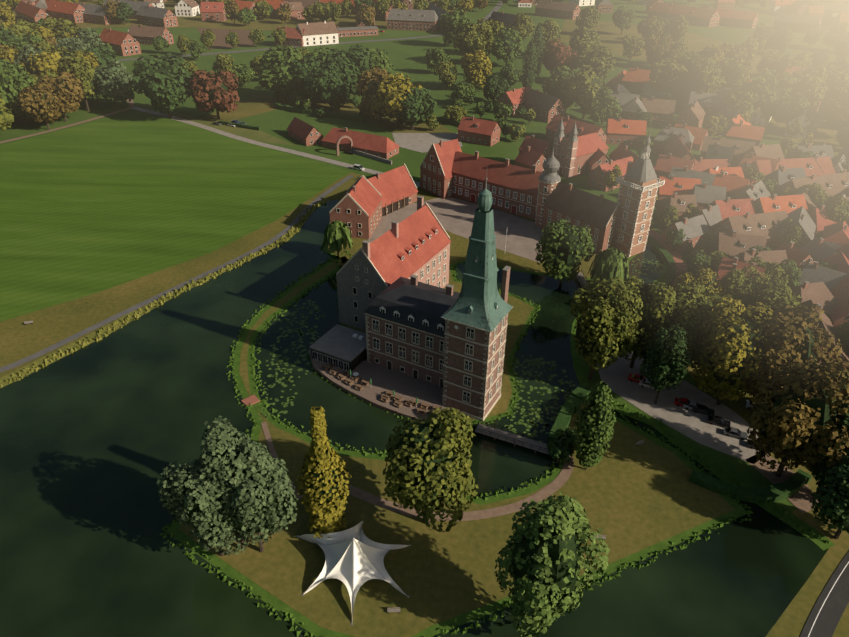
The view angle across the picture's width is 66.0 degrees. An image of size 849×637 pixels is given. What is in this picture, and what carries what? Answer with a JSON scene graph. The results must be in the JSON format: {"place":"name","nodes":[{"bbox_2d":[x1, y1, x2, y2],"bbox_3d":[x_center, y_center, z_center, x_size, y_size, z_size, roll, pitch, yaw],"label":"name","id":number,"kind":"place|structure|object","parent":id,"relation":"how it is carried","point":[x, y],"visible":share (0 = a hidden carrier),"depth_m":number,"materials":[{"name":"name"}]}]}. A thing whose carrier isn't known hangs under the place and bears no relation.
{"place":"outdoors","nodes":[
{"label":"outdoors","id":0,"kind":"place"},
{"bbox_2d":[0,0,848,636],"bbox_3d":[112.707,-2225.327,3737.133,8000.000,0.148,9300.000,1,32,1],"label":"terrain","id":1,"kind":"structure","parent":0,"point":[110,212],"depth_m":141.97,"materials":[{"name":"green plant"}]},
{"bbox_2d":[24,234,644,613],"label":"furniture","id":2,"kind":"object","parent":1,"relation":"on","point":[254,399],"depth_m":143.21,"materials":[{"name":"brown wood"}]},
{"bbox_2d":[297,521,410,624],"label":"tent","id":3,"kind":"object","parent":1,"relation":"on","point":[354,557],"depth_m":104.78,"materials":[{"name":"grey fabric"}]},
{"bbox_2d":[336,135,391,164],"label":"gateway","id":4,"kind":"object","parent":1,"relation":"on","point":[374,157],"depth_m":284.84,"materials":[{"name":"brick"}]},
{"bbox_2d":[309,196,512,423],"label":"castle","id":5,"kind":"structure","parent":1,"relation":"on","point":[396,301],"depth_m":147.87,"materials":[{"name":"brick"}]},
{"bbox_2d":[442,173,512,331],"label":"spire","id":6,"kind":"structure","parent":5,"relation":"on","point":[480,303],"depth_m":125.85,"materials":[{"name":"green metal"}]},
{"bbox_2d":[0,201,831,636],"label":"bank grass","id":7,"kind":"structure","parent":1,"relation":"on","point":[364,453],"depth_m":138.32,"materials":[{"name":"green plant"}]},
{"bbox_2d":[0,5,848,636],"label":"trees","id":8,"kind":"object","parent":1,"relation":"on","point":[730,333],"depth_m":139.99,"materials":[{"name":"green plant"}]},
{"bbox_2d":[0,0,848,303],"bbox_3d":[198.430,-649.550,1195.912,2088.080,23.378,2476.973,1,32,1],"label":"trees","id":9,"kind":"object","parent":1,"relation":"on","point":[656,50],"depth_m":440.11,"materials":[{"name":"green plant"}]},
{"bbox_2d":[14,0,848,371],"bbox_3d":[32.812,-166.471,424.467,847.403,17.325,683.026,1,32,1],"label":"village","id":10,"kind":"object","parent":1,"relation":"on","point":[738,226],"depth_m":292.25,"materials":[{"name":"tile"}]},
{"bbox_2d":[251,259,664,442],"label":"lily pads","id":11,"kind":"object","parent":1,"relation":"on","point":[520,421],"depth_m":151.79,"materials":[{"name":"green plant"}]},
{"bbox_2d":[212,30,771,452],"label":"cars","id":12,"kind":"object","parent":1,"relation":"on","point":[712,418],"depth_m":142.26,"materials":[{"name":"red"}]},
{"bbox_2d":[329,119,664,256],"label":"outer castle buildings","id":13,"kind":"structure","parent":1,"relation":"on","point":[364,205],"depth_m":223.09,"materials":[{"name":"red brick"}]},
{"bbox_2d":[219,103,811,502],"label":"hedges","id":14,"kind":"object","parent":1,"relation":"on","point":[793,484],"depth_m":132.92,"materials":[{"name":"green plant"}]},
{"bbox_2d":[0,0,848,636],"bbox_3d":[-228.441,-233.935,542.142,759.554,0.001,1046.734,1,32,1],"label":"ground","id":15,"kind":"structure","parent":0,"point":[792,620],"depth_m":318.34,"materials":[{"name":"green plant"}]},
{"bbox_2d":[21,0,848,289],"bbox_3d":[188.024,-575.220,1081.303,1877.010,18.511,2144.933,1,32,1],"label":"houses","id":16,"kind":"structure","parent":0,"point":[808,217],"depth_m":270.14,"materials":[{"name":"red tile"}]},
{"bbox_2d":[475,269,589,454],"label":"bridges","id":17,"kind":"structure","parent":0,"point":[522,441],"depth_m":133.42,"materials":[{"name":"grey wood"}]},
{"bbox_2d":[724,0,848,98],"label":"sun glare","id":18,"kind":"object","parent":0,"point":[806,42],"visible":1,"depth_m":0.99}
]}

